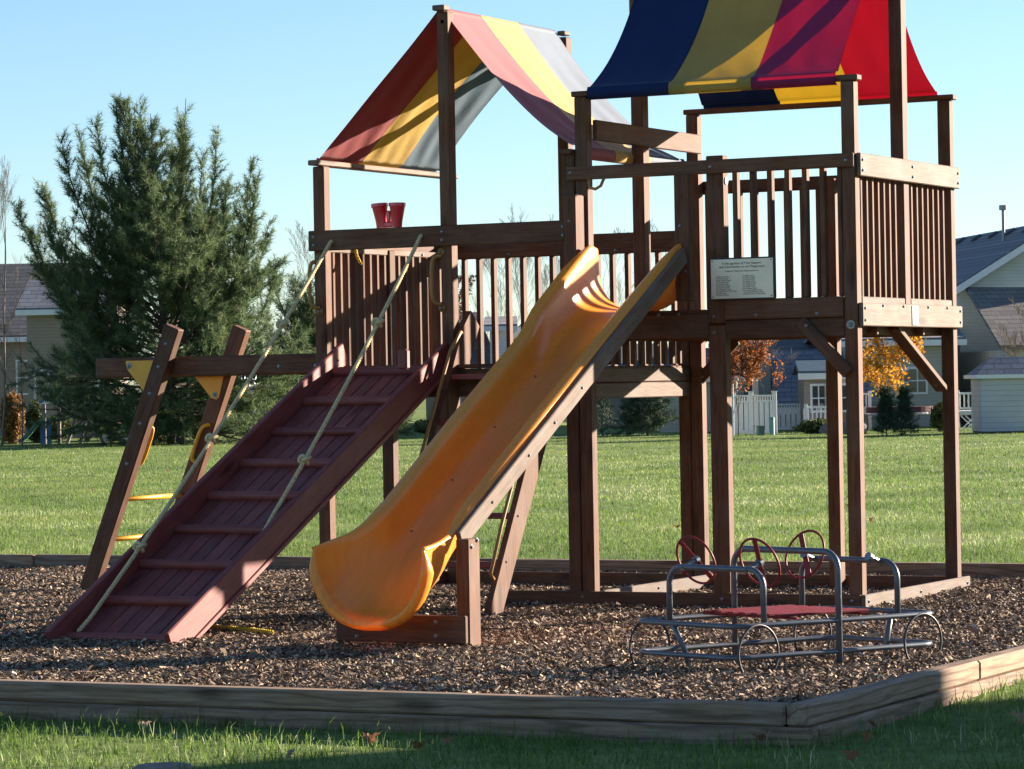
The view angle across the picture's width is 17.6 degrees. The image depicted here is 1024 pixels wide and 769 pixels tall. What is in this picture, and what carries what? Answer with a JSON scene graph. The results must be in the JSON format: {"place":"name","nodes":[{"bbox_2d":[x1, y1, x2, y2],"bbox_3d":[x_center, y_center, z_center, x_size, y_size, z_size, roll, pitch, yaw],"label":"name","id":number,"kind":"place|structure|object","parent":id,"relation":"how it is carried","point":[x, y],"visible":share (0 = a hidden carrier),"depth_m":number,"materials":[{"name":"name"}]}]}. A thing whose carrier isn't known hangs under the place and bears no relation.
{"place":"outdoors","nodes":[
{"label":"outdoors","id":0,"kind":"place"},
{"bbox_2d":[0,399,1023,768],"bbox_3d":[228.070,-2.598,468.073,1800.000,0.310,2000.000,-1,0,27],"label":"ground","id":1,"kind":"structure","parent":0,"point":[614,493],"depth_m":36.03,"materials":[{"name":"green plant"}]},
{"bbox_2d":[0,389,26,443],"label":"shrub","id":2,"kind":"object","parent":1,"relation":"on","point":[13,426],"visible":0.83,"depth_m":97.82,"materials":[{"name":"orange plant"}]},
{"bbox_2d":[0,554,35,566],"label":"border timber","id":3,"kind":"object","parent":1,"relation":"on","point":[21,560],"visible":0.57,"depth_m":29.40,"materials":[{"name":"wood"}]},
{"bbox_2d":[0,156,53,445],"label":"bare tree","id":4,"kind":"object","parent":1,"relation":"on","point":[4,190],"visible":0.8,"depth_m":95.08,"materials":[{"name":"brown plant"}]},
{"bbox_2d":[0,309,68,445],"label":"bare tree","id":5,"kind":"object","parent":1,"relation":"on","point":[16,370],"visible":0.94,"depth_m":93.93,"materials":[{"name":"plant"}]},
{"bbox_2d":[24,399,46,442],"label":"shrub","id":6,"kind":"object","parent":1,"relation":"on","point":[34,437],"visible":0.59,"depth_m":98.84,"materials":[{"name":"green plant"}]},
{"bbox_2d":[0,263,85,435],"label":"house","id":7,"kind":"structure","parent":1,"relation":"on","point":[19,325],"depth_m":116.12,"materials":[{"name":"beige"}]},
{"bbox_2d":[15,360,27,394],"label":"window","id":8,"kind":"structure","parent":7,"relation":"in","point":[24,387],"depth_m":116.03,"materials":[{"name":"clear glass"}]},
{"bbox_2d":[18,399,104,443],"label":"garden swing set","id":9,"kind":"object","parent":1,"relation":"on","point":[32,430],"visible":0.35,"depth_m":96.91,"materials":[{"name":"blue"}]},
{"bbox_2d":[46,416,78,439],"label":"shrub","id":10,"kind":"object","parent":1,"relation":"on","point":[66,423],"visible":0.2,"depth_m":104.66,"materials":[{"name":"green plant"}]},
{"bbox_2d":[15,280,127,437],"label":"house","id":11,"kind":"structure","parent":1,"relation":"on","point":[43,326],"depth_m":108.00,"materials":[{"name":"beige"}]},
{"bbox_2d":[34,369,62,403],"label":"window","id":12,"kind":"structure","parent":11,"relation":"in","point":[36,397],"depth_m":107.94,"materials":[{"name":"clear glass"}]},
{"bbox_2d":[71,371,99,402],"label":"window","id":13,"kind":"structure","parent":11,"relation":"in","point":[97,385],"depth_m":107.94,"materials":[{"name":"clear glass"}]},
{"bbox_2d":[102,396,127,440],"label":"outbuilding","id":14,"kind":"structure","parent":1,"relation":"on","point":[105,438],"depth_m":99.94,"materials":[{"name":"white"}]},
{"bbox_2d":[138,720,151,728],"bbox_3d":[-1.745,1.618,15.692,0.070,0.042,0.045,-1,0,0],"label":"fallen leaf","id":15,"kind":"object","parent":1,"relation":"on","point":[143,723],"visible":0.9,"depth_m":15.69,"materials":[{"name":"beige plant"}]},
{"bbox_2d":[1,91,315,445],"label":"pine tree","id":16,"kind":"object","parent":1,"relation":"on","point":[186,262],"visible":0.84,"depth_m":93.02,"materials":[{"name":"green plant"}]},
{"bbox_2d":[133,762,192,768],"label":"flat stone","id":17,"kind":"object","parent":1,"relation":"on","point":[161,765],"visible":0.94,"depth_m":14.07,"materials":[{"name":"grey stone"}]},
{"bbox_2d":[175,434,184,443],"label":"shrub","id":18,"kind":"object","parent":1,"relation":"on","point":[178,438],"visible":0.61,"depth_m":92.90,"materials":[{"name":"green plant"}]},
{"bbox_2d":[164,386,292,428],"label":"house","id":19,"kind":"structure","parent":1,"relation":"on","point":[249,392],"depth_m":114.35,"materials":[{"name":"beige"}]},
{"bbox_2d":[35,554,496,570],"bbox_3d":[-2.180,1.547,28.324,4.590,0.143,0.100,-1,0,27],"label":"border timber","id":20,"kind":"object","parent":1,"relation":"on","point":[277,562],"visible":0.28,"depth_m":29.05,"materials":[{"name":"brown wood"}]},
{"bbox_2d":[285,748,294,757],"bbox_3d":[-0.963,1.605,14.324,0.043,0.054,0.079,-1,0,27],"label":"fallen leaf","id":21,"kind":"object","parent":1,"relation":"on","point":[289,753],"visible":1,"depth_m":14.31,"materials":[{"name":"grey plant"}]},
{"bbox_2d":[278,220,314,311],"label":"bare tree","id":22,"kind":"object","parent":1,"relation":"on","point":[304,244],"visible":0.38,"depth_m":113.08,"materials":[{"name":"brown plant"}]},
{"bbox_2d":[256,270,426,435],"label":"pine tree","id":23,"kind":"object","parent":1,"relation":"on","point":[302,312],"visible":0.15,"depth_m":98.65,"materials":[{"name":"green plant"}]},
{"bbox_2d":[362,732,380,744],"bbox_3d":[-0.635,1.596,14.902,0.090,0.056,0.055,-1,0,-3],"label":"fallen leaf","id":24,"kind":"object","parent":1,"relation":"on","point":[369,737],"visible":1,"depth_m":14.90,"materials":[{"name":"brown plant"}]},
{"bbox_2d":[0,700,817,747],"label":"border timber","id":25,"kind":"object","parent":1,"relation":"on","point":[298,719],"visible":0.76,"depth_m":15.50,"materials":[{"name":"brown wood"}]},
{"bbox_2d":[0,679,789,725],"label":"border timber","id":26,"kind":"object","parent":25,"relation":"on","point":[756,713],"visible":1,"depth_m":15.54,"materials":[{"name":"brown wood"}]},
{"bbox_2d":[412,739,428,748],"bbox_3d":[-0.407,1.591,14.562,0.066,0.048,0.086,-1,0,27],"label":"fallen leaf","id":27,"kind":"object","parent":1,"relation":"on","point":[420,745],"visible":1,"depth_m":14.55,"materials":[{"name":"brown plant"}]},
{"bbox_2d":[413,419,432,433],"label":"shrub","id":28,"kind":"object","parent":1,"relation":"on","point":[419,430],"visible":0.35,"depth_m":103.84,"materials":[{"name":"green plant"}]},
{"bbox_2d":[440,737,453,744],"bbox_3d":[-0.291,1.593,14.748,0.066,0.036,0.047,-1,0,27],"label":"fallen leaf","id":29,"kind":"object","parent":1,"relation":"on","point":[445,740],"visible":1,"depth_m":14.75,"materials":[{"name":"brown plant"}]},
{"bbox_2d":[426,312,489,419],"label":"house","id":30,"kind":"structure","parent":1,"relation":"on","point":[430,400],"depth_m":121.45,"materials":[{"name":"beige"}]},
{"bbox_2d":[458,262,475,323],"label":"bare tree","id":31,"kind":"object","parent":1,"relation":"on","point":[471,284],"visible":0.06,"depth_m":121.14,"materials":[{"name":"brown plant"}]},
{"bbox_2d":[484,316,517,363],"bbox_3d":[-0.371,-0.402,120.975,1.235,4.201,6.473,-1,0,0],"label":"house","id":32,"kind":"structure","parent":1,"relation":"on","point":[501,331],"depth_m":118.00,"materials":[{"name":"blue"}]},
{"bbox_2d":[469,257,534,340],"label":"bare tree","id":33,"kind":"object","parent":1,"relation":"on","point":[486,264],"visible":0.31,"depth_m":128.70,"materials":[{"name":"plant"}]},
{"bbox_2d":[0,563,1023,702],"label":"mulch bed","id":34,"kind":"object","parent":1,"relation":"on","point":[317,647],"visible":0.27,"depth_m":19.52,"materials":[{"name":"brown wood"}]},
{"bbox_2d":[209,624,273,634],"bbox_3d":[-1.780,1.544,20.874,0.059,0.058,0.954,-1,0,-37],"label":"rope end","id":35,"kind":"object","parent":34,"relation":"on","point":[246,629],"visible":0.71,"depth_m":20.74,"materials":[{"name":"yellow fabric"}]},
{"bbox_2d":[45,0,969,648],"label":"wooden play set","id":36,"kind":"object","parent":34,"relation":"on","point":[885,266],"visible":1,"depth_m":22.82,"materials":[{"name":"brown wood"}]},
{"bbox_2d":[76,240,332,631],"bbox_3d":[-1.978,0.254,22.180,0.099,2.579,3.504,-1,0,25],"label":"knotted rope","id":37,"kind":"object","parent":36,"relation":"attached to","point":[139,546],"visible":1,"depth_m":22.05,"materials":[{"name":"beige fabric"}]},
{"bbox_2d":[263,234,422,528],"bbox_3d":[-1.264,0.164,21.972,0.095,2.456,3.230,-1,0,24],"label":"knotted rope","id":38,"kind":"object","parent":36,"relation":"attached to","point":[302,459],"visible":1,"depth_m":22.27,"materials":[{"name":"beige fabric"}]},
{"bbox_2d":[354,250,361,264],"bbox_3d":[-1.123,-0.933,24.052,0.075,0.125,0.035,-1,0,40],"label":"rope tail","id":39,"kind":"object","parent":36,"relation":"hanging from","point":[358,258],"visible":0.91,"depth_m":24.04},
{"bbox_2d":[371,202,405,227],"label":"toy binoculars","id":40,"kind":"object","parent":36,"relation":"on","point":[385,218],"visible":1,"depth_m":23.57,"materials":[{"name":"red plastic"}]},
{"bbox_2d":[629,530,941,671],"bbox_3d":[1.489,1.196,17.947,1.556,0.771,0.869,-1,0,-33],"label":"climbing car","id":41,"kind":"object","parent":34,"relation":"on","point":[763,612],"visible":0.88,"depth_m":17.86,"materials":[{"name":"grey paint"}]},
{"bbox_2d":[498,202,549,316],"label":"bare tree","id":42,"kind":"object","parent":1,"relation":"on","point":[515,265],"visible":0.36,"depth_m":123.22,"materials":[{"name":"plant"}]},
{"bbox_2d":[513,324,566,421],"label":"house","id":43,"kind":"structure","parent":1,"relation":"on","point":[515,334],"depth_m":127.91,"materials":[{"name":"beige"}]},
{"bbox_2d":[531,213,559,291],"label":"bare tree","id":44,"kind":"object","parent":1,"relation":"on","point":[557,267],"visible":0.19,"depth_m":130.76,"materials":[{"name":"brown plant"}]},
{"bbox_2d":[596,365,621,435],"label":"spruce tree","id":45,"kind":"object","parent":1,"relation":"on","point":[601,414],"visible":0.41,"depth_m":92.88,"materials":[{"name":"green plant"}]},
{"bbox_2d":[603,228,633,305],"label":"bare tree","id":46,"kind":"object","parent":1,"relation":"on","point":[619,297],"visible":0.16,"depth_m":127.39,"materials":[{"name":"plant"}]},
{"bbox_2d":[596,343,667,426],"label":"house","id":47,"kind":"structure","parent":1,"relation":"on","point":[615,405],"depth_m":112.00,"materials":[{"name":"beige"}]},
{"bbox_2d":[611,357,678,435],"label":"spruce tree","id":48,"kind":"object","parent":1,"relation":"on","point":[647,412],"visible":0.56,"depth_m":91.74,"materials":[{"name":"green plant"}]},
{"bbox_2d":[632,218,668,310],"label":"bare tree","id":49,"kind":"object","parent":1,"relation":"on","point":[652,225],"visible":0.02,"depth_m":125.58,"materials":[{"name":"brown plant"}]},
{"bbox_2d":[653,347,759,432],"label":"house","id":50,"kind":"structure","parent":1,"relation":"on","point":[671,427],"depth_m":97.11,"materials":[{"name":"blue"}]},
{"bbox_2d":[731,379,738,435],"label":"garden post","id":51,"kind":"object","parent":1,"relation":"on","point":[733,408],"visible":0.33,"depth_m":89.91,"materials":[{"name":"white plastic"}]},
{"bbox_2d":[705,340,784,435],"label":"autumn tree","id":52,"kind":"object","parent":1,"relation":"on","point":[750,359],"visible":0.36,"depth_m":88.55,"materials":[{"name":"orange plant"}]},
{"bbox_2d":[734,391,776,434],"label":"vinyl fence","id":53,"kind":"object","parent":1,"relation":"on","point":[749,427],"visible":0.75,"depth_m":90.99,"materials":[{"name":"white plastic"}]},
{"bbox_2d":[753,733,765,740],"bbox_3d":[1.095,1.568,14.652,0.070,0.041,0.045,-1,0,27],"label":"fallen leaf","id":54,"kind":"object","parent":1,"relation":"on","point":[760,737],"visible":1,"depth_m":14.64,"materials":[{"name":"brown plant"}]},
{"bbox_2d":[496,559,1023,577],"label":"border timber","id":55,"kind":"object","parent":1,"relation":"on","point":[973,570],"visible":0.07,"depth_m":26.01,"materials":[{"name":"brown wood"}]},
{"bbox_2d":[756,426,764,435],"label":"utility box","id":56,"kind":"object","parent":1,"relation":"on","point":[760,430],"visible":0.79,"depth_m":89.43,"materials":[{"name":"green metal"}]},
{"bbox_2d":[741,340,799,402],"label":"autumn tree","id":57,"kind":"object","parent":1,"relation":"on","point":[775,375],"visible":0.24,"depth_m":94.10,"materials":[{"name":"orange plant"}]},
{"bbox_2d":[769,417,774,434],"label":"utility pedestal","id":58,"kind":"object","parent":1,"relation":"on","point":[772,425],"visible":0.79,"depth_m":89.45,"materials":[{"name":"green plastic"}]},
{"bbox_2d":[739,339,816,425],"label":"house","id":59,"kind":"structure","parent":1,"relation":"on","point":[789,344],"depth_m":108.02,"materials":[{"name":"blue"}]},
{"bbox_2d":[777,401,800,430],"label":"vinyl fence","id":60,"kind":"object","parent":1,"relation":"on","point":[788,427],"visible":0.68,"depth_m":95.99,"materials":[{"name":"white plastic"}]},
{"bbox_2d":[792,418,826,433],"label":"shrub","id":61,"kind":"object","parent":1,"relation":"on","point":[807,426],"visible":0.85,"depth_m":90.71,"materials":[{"name":"green plant"}]},
{"bbox_2d":[798,404,826,425],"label":"garden deck","id":62,"kind":"structure","parent":1,"relation":"on","point":[806,412],"depth_m":93.52,"materials":[{"name":"white wood"}]},
{"bbox_2d":[792,360,845,421],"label":"house","id":63,"kind":"structure","parent":1,"relation":"on","point":[811,375],"depth_m":95.00,"materials":[{"name":"beige"}]},
{"bbox_2d":[810,383,826,412],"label":"window","id":64,"kind":"structure","parent":63,"relation":"in","point":[817,392],"depth_m":94.93,"materials":[{"name":"white glass"}]},
{"bbox_2d":[842,383,845,411],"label":"window","id":65,"kind":"structure","parent":63,"relation":"in","point":[843,384],"depth_m":94.93,"materials":[{"name":"white glass"}]},
{"bbox_2d":[771,349,870,426],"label":"house","id":66,"kind":"structure","parent":1,"relation":"on","point":[787,390],"depth_m":100.32,"materials":[{"name":"blue"}]},
{"bbox_2d":[818,424,826,433],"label":"boulder","id":67,"kind":"object","parent":1,"relation":"on","point":[822,429],"visible":0.31,"depth_m":90.36,"materials":[{"name":"grey stone"}]},
{"bbox_2d":[841,749,859,762],"bbox_3d":[1.425,1.562,13.879,0.082,0.064,0.028,-1,0,2],"label":"fallen leaf","id":68,"kind":"object","parent":1,"relation":"on","point":[852,755],"visible":1,"depth_m":13.88,"materials":[{"name":"brown plant"}]},
{"bbox_2d":[843,421,866,433],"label":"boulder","id":69,"kind":"object","parent":1,"relation":"on","point":[845,427],"visible":0.14,"depth_m":88.68,"materials":[{"name":"grey stone"}]},
{"bbox_2d":[863,391,871,429],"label":"garden deck","id":70,"kind":"structure","parent":1,"relation":"on","point":[869,405],"depth_m":95.98,"materials":[{"name":"white wood"}]},
{"bbox_2d":[861,729,874,743],"bbox_3d":[1.569,1.559,14.570,0.090,0.070,0.031,-1,0,-44],"label":"fallen leaf","id":71,"kind":"object","parent":1,"relation":"on","point":[866,734],"visible":1,"depth_m":14.57,"materials":[{"name":"brown plant"}]},
{"bbox_2d":[868,720,876,727],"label":"fallen leaf","id":72,"kind":"object","parent":1,"relation":"on","point":[873,723],"visible":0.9,"depth_m":15.14,"materials":[{"name":"brown plant"}]},
{"bbox_2d":[870,384,898,434],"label":"spruce tree","id":73,"kind":"object","parent":1,"relation":"on","point":[885,407],"visible":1,"depth_m":85.92,"materials":[{"name":"green plant"}]},
{"bbox_2d":[804,330,966,427],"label":"house","id":74,"kind":"structure","parent":1,"relation":"on","point":[924,392],"depth_m":99.98,"materials":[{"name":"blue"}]},
{"bbox_2d":[895,368,910,395],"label":"window","id":75,"kind":"structure","parent":74,"relation":"in","point":[906,379],"depth_m":99.95,"materials":[{"name":"white glass"}]},
{"bbox_2d":[906,367,927,393],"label":"window","id":76,"kind":"structure","parent":74,"relation":"in","point":[919,384],"depth_m":99.95,"materials":[{"name":"white glass"}]},
{"bbox_2d":[862,336,926,430],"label":"autumn tree","id":77,"kind":"object","parent":1,"relation":"on","point":[887,355],"visible":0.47,"depth_m":86.84,"materials":[{"name":"yellow plant"}]},
{"bbox_2d":[864,406,932,428],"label":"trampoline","id":78,"kind":"object","parent":1,"relation":"on","point":[920,410],"visible":0.36,"depth_m":94.24,"materials":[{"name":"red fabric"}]},
{"bbox_2d":[888,382,919,435],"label":"spruce tree","id":79,"kind":"object","parent":1,"relation":"on","point":[904,406],"visible":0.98,"depth_m":85.41,"materials":[{"name":"green plant"}]},
{"bbox_2d":[813,668,1023,743],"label":"border timber","id":80,"kind":"object","parent":1,"relation":"on","point":[898,709],"visible":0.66,"depth_m":15.75,"materials":[{"name":"brown wood"}]},
{"bbox_2d":[787,660,978,726],"bbox_3d":[1.793,1.460,15.687,0.105,0.103,2.343,-1,0,27],"label":"border timber","id":81,"kind":"object","parent":80,"relation":"on","point":[837,705],"visible":1,"depth_m":15.46,"materials":[{"name":"brown wood"}]},
{"bbox_2d":[966,645,1023,679],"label":"border timber","id":82,"kind":"object","parent":80,"relation":"on","point":[1001,662],"visible":0.71,"depth_m":17.03,"materials":[{"name":"beige wood"}]},
{"bbox_2d":[928,401,942,431],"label":"shrub","id":83,"kind":"object","parent":1,"relation":"on","point":[936,415],"visible":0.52,"depth_m":89.82,"materials":[{"name":"green plant"}]},
{"bbox_2d":[958,390,971,429],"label":"garden deck","id":84,"kind":"structure","parent":1,"relation":"on","point":[964,412],"depth_m":92.02,"materials":[{"name":"white wood"}]},
{"bbox_2d":[955,205,1023,423],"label":"house","id":85,"kind":"structure","parent":1,"relation":"on","point":[989,274],"depth_m":104.66,"materials":[{"name":"grey"}]},
{"bbox_2d":[964,356,1023,433],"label":"garden shed","id":86,"kind":"structure","parent":1,"relation":"on","point":[997,394],"depth_m":86.00,"materials":[{"name":"grey"}]},
{"bbox_2d":[995,298,1023,356],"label":"bare tree","id":87,"kind":"object","parent":1,"relation":"on","point":[1014,353],"visible":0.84,"depth_m":96.05,"materials":[{"name":"plant"}]},
{"bbox_2d":[1011,711,1023,723],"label":"fallen leaf","id":88,"kind":"object","parent":1,"relation":"on","point":[1014,713],"visible":0.95,"depth_m":15.28,"materials":[{"name":"brown plant"}]},
{"bbox_2d":[0,671,1023,768],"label":"grass","id":89,"kind":"structure","parent":0,"point":[280,758],"depth_m":14.70,"materials":[{"name":"green plant"}]},
{"bbox_2d":[0,0,1023,391],"label":"sky","id":90,"kind":"structure","parent":0,"point":[280,80],"materials":[{"name":"blue"}]}
]}

